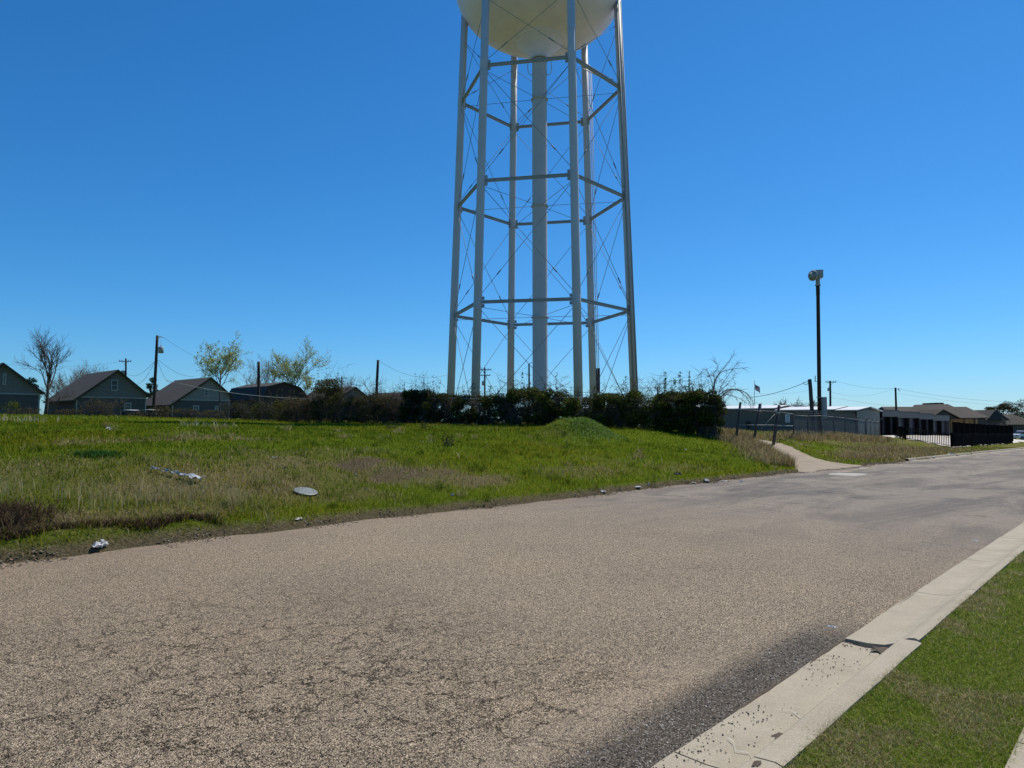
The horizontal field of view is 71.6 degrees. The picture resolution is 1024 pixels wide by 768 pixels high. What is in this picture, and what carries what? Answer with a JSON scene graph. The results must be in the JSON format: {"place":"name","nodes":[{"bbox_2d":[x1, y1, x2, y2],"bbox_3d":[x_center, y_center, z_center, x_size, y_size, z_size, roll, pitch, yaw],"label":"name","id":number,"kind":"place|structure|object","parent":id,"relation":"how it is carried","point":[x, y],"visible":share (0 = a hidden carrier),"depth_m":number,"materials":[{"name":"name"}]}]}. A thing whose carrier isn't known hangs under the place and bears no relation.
{"place":"outdoors","nodes":[
{"label":"outdoors","id":0,"kind":"place"},
{"bbox_2d":[0,413,236,426],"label":"seed heads","id":1,"kind":"object","parent":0,"point":[22,420],"visible":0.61,"depth_m":30.20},
{"bbox_2d":[166,380,304,398],"bbox_3d":[-23.241,0.403,59.209,18.626,2.030,0.040,-2,-4,31],"label":"power line","id":2,"kind":"object","parent":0,"point":[235,393],"visible":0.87,"depth_m":59.01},
{"bbox_2d":[0,449,1023,767],"bbox_3d":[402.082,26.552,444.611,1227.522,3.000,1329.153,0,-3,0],"label":"road","id":3,"kind":"structure","parent":0,"point":[566,633],"depth_m":6.25,"materials":[{"name":"asphalt"}]},
{"bbox_2d":[0,460,903,569],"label":"edge debris","id":4,"kind":"object","parent":3,"relation":"on","point":[208,540],"visible":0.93,"depth_m":13.13,"materials":[{"name":"soil"}]},
{"bbox_2d":[563,629,869,767],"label":"gravel","id":5,"kind":"structure","parent":3,"relation":"on","point":[618,764],"depth_m":4.24,"materials":[{"name":"gravel"}]},
{"bbox_2d":[829,473,865,475],"bbox_3d":[12.483,3.356,26.466,1.204,0.024,1.885,-2,-4,39],"label":"road patch","id":6,"kind":"object","parent":3,"relation":"on","point":[852,474],"visible":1,"depth_m":26.27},
{"bbox_2d":[905,447,1023,460],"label":"kerb","id":7,"kind":"structure","parent":3,"relation":"on","point":[960,454],"depth_m":48.03,"materials":[{"name":"concrete"}]},
{"bbox_2d":[0,413,1023,767],"bbox_3d":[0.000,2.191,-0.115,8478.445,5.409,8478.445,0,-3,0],"label":"ground","id":8,"kind":"structure","parent":0,"point":[126,539],"depth_m":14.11,"materials":[{"name":"plant"}]},
{"bbox_2d":[0,397,26,413],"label":"shrub","id":9,"kind":"object","parent":8,"relation":"on","point":[14,404],"visible":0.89,"depth_m":59.84,"materials":[{"name":"green plant"}]},
{"bbox_2d":[0,362,43,414],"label":"house","id":10,"kind":"structure","parent":8,"relation":"on","point":[16,386],"depth_m":67.17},
{"bbox_2d":[2,373,6,384],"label":"window","id":11,"kind":"structure","parent":10,"relation":"in","point":[4,374],"depth_m":66.49,"materials":[{"name":"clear glass"}]},
{"bbox_2d":[11,407,41,414],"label":"shrub","id":12,"kind":"object","parent":8,"relation":"on","point":[30,410],"visible":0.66,"depth_m":60.85,"materials":[{"name":"brown plant"}]},
{"bbox_2d":[27,377,41,397],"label":"tree","id":13,"kind":"object","parent":8,"relation":"on","point":[33,380],"visible":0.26,"depth_m":100.12,"materials":[{"name":"green plant"}]},
{"bbox_2d":[15,328,74,414],"bbox_3d":[-39.061,-1.059,60.602,4.591,7.993,5.042,-2,-4,33],"label":"tree","id":14,"kind":"object","parent":8,"relation":"on","point":[42,347],"visible":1,"depth_m":59.81,"materials":[{"name":"brown plant"}]},
{"bbox_2d":[41,375,75,414],"bbox_3d":[-38.165,0.990,59.585,3.107,3.905,2.034,0,-3,0],"label":"tree","id":15,"kind":"object","parent":8,"relation":"on","point":[52,389],"visible":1,"depth_m":59.73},
{"bbox_2d":[50,370,76,393],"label":"tree","id":16,"kind":"object","parent":8,"relation":"on","point":[62,387],"visible":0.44,"depth_m":104.91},
{"bbox_2d":[50,407,83,414],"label":"shrub","id":17,"kind":"object","parent":8,"relation":"on","point":[70,411],"visible":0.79,"depth_m":61.80,"materials":[{"name":"brown plant"}]},
{"bbox_2d":[60,363,94,387],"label":"tree","id":18,"kind":"object","parent":8,"relation":"on","point":[75,374],"visible":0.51,"depth_m":112.59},
{"bbox_2d":[78,360,108,376],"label":"tree","id":19,"kind":"object","parent":8,"relation":"on","point":[92,369],"visible":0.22,"depth_m":116.83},
{"bbox_2d":[43,369,150,415],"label":"house","id":20,"kind":"structure","parent":8,"relation":"on","point":[113,385],"depth_m":73.85,"materials":[{"name":"wood"}]},
{"bbox_2d":[111,379,117,390],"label":"window","id":21,"kind":"structure","parent":20,"relation":"in","point":[114,383],"depth_m":73.41,"materials":[{"name":"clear glass"}]},
{"bbox_2d":[124,403,130,410],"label":"window","id":22,"kind":"structure","parent":20,"relation":"in","point":[127,408],"depth_m":74.31,"materials":[{"name":"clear glass"}]},
{"bbox_2d":[79,395,118,415],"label":"shrub","id":23,"kind":"object","parent":8,"relation":"on","point":[99,412],"visible":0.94,"depth_m":61.91,"materials":[{"name":"brown plant"}]},
{"bbox_2d":[92,539,108,547],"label":"litter","id":24,"kind":"object","parent":8,"relation":"on","point":[100,543],"visible":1,"depth_m":9.55,"materials":[{"name":"plastic"}]},
{"bbox_2d":[0,492,231,540],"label":"dead weeds","id":25,"kind":"object","parent":8,"relation":"on","point":[21,513],"visible":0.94,"depth_m":10.01,"materials":[{"name":"brown plant"}]},
{"bbox_2d":[113,397,131,415],"bbox_3d":[-35.308,2.158,64.227,1.403,2.177,1.447,0,-3,0],"label":"tree","id":26,"kind":"object","parent":8,"relation":"on","point":[117,407],"visible":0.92,"depth_m":64.00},
{"bbox_2d":[119,358,130,375],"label":"utility pole","id":27,"kind":"object","parent":8,"relation":"on","point":[125,371],"visible":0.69,"depth_m":118.18,"materials":[{"name":"brown wood"}]},
{"bbox_2d":[126,412,151,416],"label":"shrub","id":28,"kind":"object","parent":8,"relation":"on","point":[138,413],"visible":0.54,"depth_m":59.86,"materials":[{"name":"brown plant"}]},
{"bbox_2d":[120,409,160,416],"bbox_3d":[-32.779,2.676,62.946,3.122,0.853,1.400,0,-3,0],"label":"tarpaulin","id":29,"kind":"object","parent":8,"relation":"on","point":[135,414],"visible":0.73,"depth_m":62.34,"materials":[{"name":"plastic"}]},
{"bbox_2d":[145,377,158,395],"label":"tree","id":30,"kind":"object","parent":8,"relation":"on","point":[149,386],"visible":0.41,"depth_m":100.00,"materials":[{"name":"green plant"}]},
{"bbox_2d":[152,335,163,412],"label":"utility pole","id":31,"kind":"object","parent":8,"relation":"on","point":[159,349],"visible":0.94,"depth_m":70.04,"materials":[{"name":"brown wood"}]},
{"bbox_2d":[150,404,180,417],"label":"shrub","id":32,"kind":"object","parent":8,"relation":"on","point":[158,410],"visible":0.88,"depth_m":59.89,"materials":[{"name":"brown plant"}]},
{"bbox_2d":[151,466,202,478],"bbox_3d":[-6.266,1.649,13.180,1.230,0.230,0.262,-1,-3,24],"label":"plastic sheet","id":33,"kind":"object","parent":8,"relation":"on","point":[184,474],"visible":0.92,"depth_m":13.11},
{"bbox_2d":[174,407,201,418],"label":"shrub","id":34,"kind":"object","parent":8,"relation":"on","point":[187,414],"visible":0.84,"depth_m":61.78,"materials":[{"name":"brown plant"}]},
{"bbox_2d":[146,377,233,417],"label":"house","id":35,"kind":"structure","parent":8,"relation":"on","point":[173,395],"depth_m":80.69,"materials":[{"name":"grey"}]},
{"bbox_2d":[201,408,231,418],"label":"shrub","id":36,"kind":"object","parent":8,"relation":"on","point":[206,413],"visible":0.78,"depth_m":60.85,"materials":[{"name":"brown plant"}]},
{"bbox_2d":[193,330,251,417],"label":"tree","id":37,"kind":"object","parent":8,"relation":"on","point":[217,369],"visible":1,"depth_m":65.66,"materials":[{"name":"green plant"}]},
{"bbox_2d":[218,394,257,419],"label":"shrub","id":38,"kind":"object","parent":8,"relation":"on","point":[242,413],"visible":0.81,"depth_m":59.87,"materials":[{"name":"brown plant"}]},
{"bbox_2d":[241,353,269,384],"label":"tree","id":39,"kind":"object","parent":8,"relation":"on","point":[249,377],"visible":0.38,"depth_m":104.72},
{"bbox_2d":[257,361,259,419],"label":"pole stub","id":40,"kind":"object","parent":8,"relation":"on","point":[258,381],"visible":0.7,"depth_m":65.99,"materials":[{"name":"brown wood"}]},
{"bbox_2d":[240,395,282,420],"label":"shrub","id":41,"kind":"object","parent":8,"relation":"on","point":[259,413],"visible":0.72,"depth_m":57.86,"materials":[{"name":"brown plant"}]},
{"bbox_2d":[229,382,307,419],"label":"barn","id":42,"kind":"structure","parent":8,"relation":"on","point":[265,388],"depth_m":87.76,"materials":[{"name":"metal"}]},
{"bbox_2d":[253,353,294,383],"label":"tree","id":43,"kind":"object","parent":8,"relation":"on","point":[266,375],"visible":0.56,"depth_m":102.08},
{"bbox_2d":[267,391,294,421],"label":"shrub","id":44,"kind":"object","parent":8,"relation":"on","point":[276,404],"visible":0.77,"depth_m":52.95,"materials":[{"name":"green plant"}]},
{"bbox_2d":[263,336,330,392],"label":"tree","id":45,"kind":"object","parent":8,"relation":"on","point":[295,374],"visible":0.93,"depth_m":99.17,"materials":[{"name":"green plant"}]},
{"bbox_2d":[282,386,325,422],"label":"shrub","id":46,"kind":"object","parent":8,"relation":"on","point":[306,408],"visible":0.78,"depth_m":52.65,"materials":[{"name":"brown plant"}]},
{"bbox_2d":[293,487,317,494],"bbox_3d":[-3.924,2.038,13.512,0.460,0.020,0.460,12,6,1],"label":"metal plate","id":47,"kind":"object","parent":8,"relation":"on","point":[305,490],"visible":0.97,"depth_m":13.48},
{"bbox_2d":[295,360,355,422],"bbox_3d":[-13.197,0.397,51.929,5.063,5.189,4.363,1,-3,-10],"label":"shrub","id":48,"kind":"object","parent":8,"relation":"on","point":[331,389],"visible":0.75,"depth_m":51.90,"materials":[{"name":"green plant"}]},
{"bbox_2d":[0,445,679,516],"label":"tall dry grass","id":49,"kind":"structure","parent":8,"relation":"on","point":[228,499],"depth_m":11.79,"materials":[{"name":"plant"}]},
{"bbox_2d":[307,387,374,420],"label":"house","id":50,"kind":"structure","parent":8,"relation":"on","point":[354,390],"depth_m":95.22,"materials":[{"name":"brick"}]},
{"bbox_2d":[61,417,630,458],"bbox_3d":[-1.295,1.635,24.187,4.136,1.243,24.677,-2,-4,31],"label":"clover","id":51,"kind":"object","parent":8,"relation":"on","point":[96,453],"visible":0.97,"depth_m":31.64,"materials":[{"name":"green plant"}]},
{"bbox_2d":[341,374,361,388],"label":"tree","id":52,"kind":"object","parent":8,"relation":"on","point":[349,385],"visible":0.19,"depth_m":118.98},
{"bbox_2d":[318,383,388,423],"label":"shrub","id":53,"kind":"object","parent":8,"relation":"on","point":[341,417],"visible":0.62,"depth_m":51.09,"materials":[{"name":"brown plant"}]},
{"bbox_2d":[339,377,399,423],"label":"shrub","id":54,"kind":"object","parent":8,"relation":"on","point":[365,416],"visible":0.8,"depth_m":50.05,"materials":[{"name":"green plant"}]},
{"bbox_2d":[362,373,385,393],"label":"tree","id":55,"kind":"object","parent":8,"relation":"on","point":[373,386],"visible":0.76,"depth_m":112.78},
{"bbox_2d":[375,360,378,416],"bbox_3d":[-10.697,0.704,56.040,0.416,5.220,0.232,0,-3,0],"label":"pole stub","id":56,"kind":"object","parent":8,"relation":"on","point":[377,372],"visible":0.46,"depth_m":56.02,"materials":[{"name":"brown wood"}]},
{"bbox_2d":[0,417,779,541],"bbox_3d":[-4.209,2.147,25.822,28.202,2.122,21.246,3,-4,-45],"label":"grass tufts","id":57,"kind":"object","parent":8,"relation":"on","point":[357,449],"visible":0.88,"depth_m":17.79,"materials":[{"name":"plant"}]},
{"bbox_2d":[362,380,419,423],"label":"shrub","id":58,"kind":"object","parent":8,"relation":"on","point":[388,411],"visible":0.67,"depth_m":49.26,"materials":[{"name":"green plant"}]},
{"bbox_2d":[372,392,421,420],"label":"house","id":59,"kind":"structure","parent":8,"relation":"on","point":[397,393],"depth_m":103.41,"materials":[{"name":"brick"}]},
{"bbox_2d":[381,372,440,423],"bbox_3d":[-6.939,0.997,48.857,4.464,3.958,4.166,0,-3,0],"label":"shrub","id":60,"kind":"object","parent":8,"relation":"on","point":[416,395],"visible":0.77,"depth_m":48.14,"materials":[{"name":"green plant"}]},
{"bbox_2d":[440,433,454,445],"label":"weed clump","id":61,"kind":"object","parent":8,"relation":"on","point":[446,441],"visible":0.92,"depth_m":21.81,"materials":[{"name":"green plant"}]},
{"bbox_2d":[420,383,480,423],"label":"shrub","id":62,"kind":"object","parent":8,"relation":"on","point":[435,415],"visible":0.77,"depth_m":47.46,"materials":[{"name":"green plant"}]},
{"bbox_2d":[443,382,494,425],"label":"shrub","id":63,"kind":"object","parent":8,"relation":"on","point":[457,407],"visible":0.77,"depth_m":46.40,"materials":[{"name":"green plant"}]},
{"bbox_2d":[480,367,490,394],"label":"utility pole","id":64,"kind":"object","parent":8,"relation":"on","point":[484,380],"visible":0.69,"depth_m":120.05,"materials":[{"name":"brown wood"}]},
{"bbox_2d":[467,382,521,424],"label":"shrub","id":65,"kind":"object","parent":8,"relation":"on","point":[493,414],"visible":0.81,"depth_m":45.68,"materials":[{"name":"green plant"}]},
{"bbox_2d":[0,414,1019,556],"bbox_3d":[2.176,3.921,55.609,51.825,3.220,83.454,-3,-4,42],"label":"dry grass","id":66,"kind":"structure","parent":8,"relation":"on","point":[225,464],"depth_m":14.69,"materials":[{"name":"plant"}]},
{"bbox_2d":[488,371,562,425],"bbox_3d":[0.839,0.893,45.323,4.706,3.773,3.303,2,-3,-28],"label":"shrub","id":67,"kind":"object","parent":8,"relation":"on","point":[516,395],"visible":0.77,"depth_m":44.83,"materials":[{"name":"green plant"}]},
{"bbox_2d":[447,0,639,424],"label":"water tower","id":68,"kind":"structure","parent":8,"relation":"on","point":[538,34],"depth_m":57.94,"materials":[{"name":"metal"}]},
{"bbox_2d":[525,372,579,425],"bbox_3d":[2.637,1.071,44.302,3.513,3.613,3.738,1,-3,-26],"label":"shrub","id":69,"kind":"object","parent":8,"relation":"on","point":[543,401],"visible":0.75,"depth_m":43.81,"materials":[{"name":"green plant"}]},
{"bbox_2d":[409,392,714,436],"bbox_3d":[2.178,1.877,44.148,20.366,2.886,0.154,-1,-3,26],"label":"hedge","id":70,"kind":"object","parent":8,"relation":"on","point":[545,408],"visible":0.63,"depth_m":44.20,"materials":[{"name":"plant"}]},
{"bbox_2d":[547,376,606,424],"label":"shrub","id":71,"kind":"object","parent":8,"relation":"on","point":[572,404],"visible":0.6,"depth_m":42.91,"materials":[{"name":"green plant"}]},
{"bbox_2d":[585,379,634,427],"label":"shrub","id":72,"kind":"object","parent":8,"relation":"on","point":[601,403],"visible":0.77,"depth_m":42.26,"materials":[{"name":"green plant"}]},
{"bbox_2d":[612,376,658,428],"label":"shrub","id":73,"kind":"object","parent":8,"relation":"on","point":[633,417],"visible":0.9,"depth_m":41.51,"materials":[{"name":"green plant"}]},
{"bbox_2d":[617,372,670,403],"bbox_3d":[8.685,0.974,47.143,5.028,4.205,2.858,-1,-3,26],"label":"tree","id":74,"kind":"object","parent":8,"relation":"on","point":[645,387],"visible":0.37,"depth_m":47.22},
{"bbox_2d":[637,384,677,430],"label":"shrub","id":75,"kind":"object","parent":8,"relation":"on","point":[652,400],"visible":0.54,"depth_m":41.23,"materials":[{"name":"green plant"}]},
{"bbox_2d":[635,372,719,432],"bbox_3d":[9.872,1.147,41.209,4.484,3.794,4.047,-2,-3,29],"label":"shrub","id":76,"kind":"object","parent":8,"relation":"on","point":[666,418],"visible":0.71,"depth_m":40.45,"materials":[{"name":"green plant"}]},
{"bbox_2d":[654,366,735,436],"bbox_3d":[10.847,1.019,40.639,4.239,4.359,4.463,-2,-4,34],"label":"shrub","id":77,"kind":"object","parent":8,"relation":"on","point":[707,416],"visible":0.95,"depth_m":39.78,"materials":[{"name":"green plant"}]},
{"bbox_2d":[696,350,755,436],"bbox_3d":[12.098,0.465,40.190,3.775,5.109,1.491,0,-3,0],"label":"shrub","id":78,"kind":"object","parent":8,"relation":"on","point":[727,390],"visible":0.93,"depth_m":40.23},
{"bbox_2d":[585,405,881,435],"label":"warehouse","id":79,"kind":"structure","parent":8,"relation":"on","point":[747,421],"depth_m":80.91,"materials":[{"name":"metal"}]},
{"bbox_2d":[735,402,741,435],"bbox_3d":[12.541,2.170,39.441,0.461,2.344,0.153,0,-3,0],"label":"gate post","id":80,"kind":"object","parent":8,"relation":"on","point":[738,419],"visible":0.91,"depth_m":39.40,"materials":[{"name":"wood"}]},
{"bbox_2d":[754,381,759,405],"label":"flagpole","id":81,"kind":"object","parent":8,"relation":"on","point":[756,388],"visible":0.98,"depth_m":112.08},
{"bbox_2d":[753,403,761,436],"bbox_3d":[13.685,2.286,39.735,0.602,2.487,0.164,0,-3,0],"label":"gate post","id":82,"kind":"object","parent":8,"relation":"on","point":[757,419],"visible":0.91,"depth_m":39.70,"materials":[{"name":"wood"}]},
{"bbox_2d":[772,405,780,444],"bbox_3d":[14.791,2.438,39.827,0.582,2.509,0.186,0,-3,0],"label":"gate post","id":83,"kind":"object","parent":8,"relation":"on","point":[775,426],"visible":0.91,"depth_m":39.77,"materials":[{"name":"wood"}]},
{"bbox_2d":[783,397,806,406],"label":"tree","id":84,"kind":"object","parent":8,"relation":"on","point":[797,405],"visible":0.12,"depth_m":148.77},
{"bbox_2d":[804,379,815,432],"bbox_3d":[22.803,1.913,54.467,0.937,4.589,0.322,0,-3,0],"label":"pole stub","id":85,"kind":"object","parent":8,"relation":"on","point":[809,383],"visible":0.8,"depth_m":54.39,"materials":[{"name":"metal"}]},
{"bbox_2d":[808,270,826,431],"bbox_3d":[24.013,-2.328,55.633,1.218,13.261,0.957,1,-3,-23],"label":"siren pole","id":86,"kind":"object","parent":8,"relation":"on","point":[816,275],"visible":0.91,"depth_m":55.58,"materials":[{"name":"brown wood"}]},
{"bbox_2d":[788,410,868,435],"bbox_3d":[25.909,3.444,56.905,0.690,2.450,25.025,-2,-4,36],"label":"chain link fence","id":87,"kind":"object","parent":8,"relation":"on","point":[844,420],"visible":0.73,"depth_m":55.22,"materials":[{"name":"metal"}]},
{"bbox_2d":[827,381,835,405],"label":"utility pole","id":88,"kind":"object","parent":8,"relation":"on","point":[829,388],"visible":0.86,"depth_m":124.96,"materials":[{"name":"brown wood"}]},
{"bbox_2d":[651,522,1023,767],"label":"kerb","id":89,"kind":"structure","parent":8,"relation":"on","point":[899,630],"depth_m":4.70,"materials":[{"name":"concrete"}]},
{"bbox_2d":[727,594,913,766],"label":"gutter dirt","id":90,"kind":"structure","parent":89,"relation":"on","point":[757,763],"depth_m":4.75,"materials":[{"name":"soil"}]},
{"bbox_2d":[705,427,977,468],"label":"brown weeds","id":91,"kind":"object","parent":8,"relation":"on","point":[760,449],"visible":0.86,"depth_m":41.95,"materials":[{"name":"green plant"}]},
{"bbox_2d":[862,417,879,435],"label":"chain link fence","id":92,"kind":"object","parent":8,"relation":"on","point":[870,425],"visible":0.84,"depth_m":70.55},
{"bbox_2d":[894,388,899,409],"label":"utility pole","id":93,"kind":"object","parent":8,"relation":"on","point":[896,397],"visible":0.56,"depth_m":124.92,"materials":[{"name":"brown wood"}]},
{"bbox_2d":[869,409,949,435],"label":"storage building","id":94,"kind":"structure","parent":8,"relation":"on","point":[889,419],"depth_m":93.93,"materials":[{"name":"metal"}]},
{"bbox_2d":[883,417,885,434],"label":"roller door","id":95,"kind":"structure","parent":94,"relation":"in","point":[884,427],"depth_m":84.91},
{"bbox_2d":[910,418,914,434],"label":"roller door","id":96,"kind":"structure","parent":94,"relation":"in","point":[912,421],"depth_m":94.36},
{"bbox_2d":[894,425,951,446],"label":"iron fence","id":97,"kind":"object","parent":8,"relation":"on","point":[901,431],"visible":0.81,"depth_m":66.70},
{"bbox_2d":[880,435,1023,446],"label":"apron","id":98,"kind":"object","parent":8,"relation":"on","point":[1015,440],"visible":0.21,"depth_m":82.89,"materials":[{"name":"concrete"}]},
{"bbox_2d":[951,432,1012,447],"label":"iron fence","id":99,"kind":"object","parent":8,"relation":"on","point":[966,439],"visible":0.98,"depth_m":71.17,"materials":[{"name":"metal"}]},
{"bbox_2d":[952,421,1013,440],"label":"screen fence","id":100,"kind":"object","parent":8,"relation":"on","point":[959,427],"visible":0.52,"depth_m":94.27,"materials":[{"name":"black metal"}]},
{"bbox_2d":[974,410,1008,424],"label":"house","id":101,"kind":"structure","parent":8,"relation":"on","point":[995,416],"depth_m":150.28,"materials":[{"name":"brick"}]},
{"bbox_2d":[993,403,1015,413],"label":"tree","id":102,"kind":"object","parent":8,"relation":"on","point":[1000,407],"visible":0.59,"depth_m":183.96,"materials":[{"name":"green plant"}]},
{"bbox_2d":[1002,414,1023,433],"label":"house","id":103,"kind":"structure","parent":8,"relation":"on","point":[1017,423],"depth_m":165.51,"materials":[{"name":"brick"}]},
{"bbox_2d":[1003,399,1023,417],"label":"tree","id":104,"kind":"object","parent":8,"relation":"on","point":[1017,410],"visible":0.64,"depth_m":184.19,"materials":[{"name":"green plant"}]},
{"bbox_2d":[1013,431,1023,439],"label":"parked car","id":105,"kind":"object","parent":8,"relation":"on","point":[1018,434],"visible":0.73,"depth_m":116.86,"materials":[{"name":"white paint"}]},
{"bbox_2d":[0,0,1023,417],"label":"sky","id":106,"kind":"structure","parent":0,"point":[189,174],"materials":[{"name":"blue"}]},
{"bbox_2d":[762,440,877,471],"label":"driveway","id":107,"kind":"structure","parent":0,"point":[806,462],"depth_m":33.00,"materials":[{"name":"concrete"}]},
{"bbox_2d":[782,551,1023,767],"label":"lawn grass","id":108,"kind":"structure","parent":0,"point":[1014,577],"depth_m":4.17,"materials":[{"name":"plant"}]},
{"bbox_2d":[879,403,989,433],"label":"house","id":109,"kind":"structure","parent":0,"point":[963,414],"depth_m":124.25,"materials":[{"name":"brick"}]},
{"bbox_2d":[1005,728,1023,767],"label":"pavement","id":110,"kind":"structure","parent":0,"point":[1017,758],"depth_m":3.49,"materials":[{"name":"concrete"}]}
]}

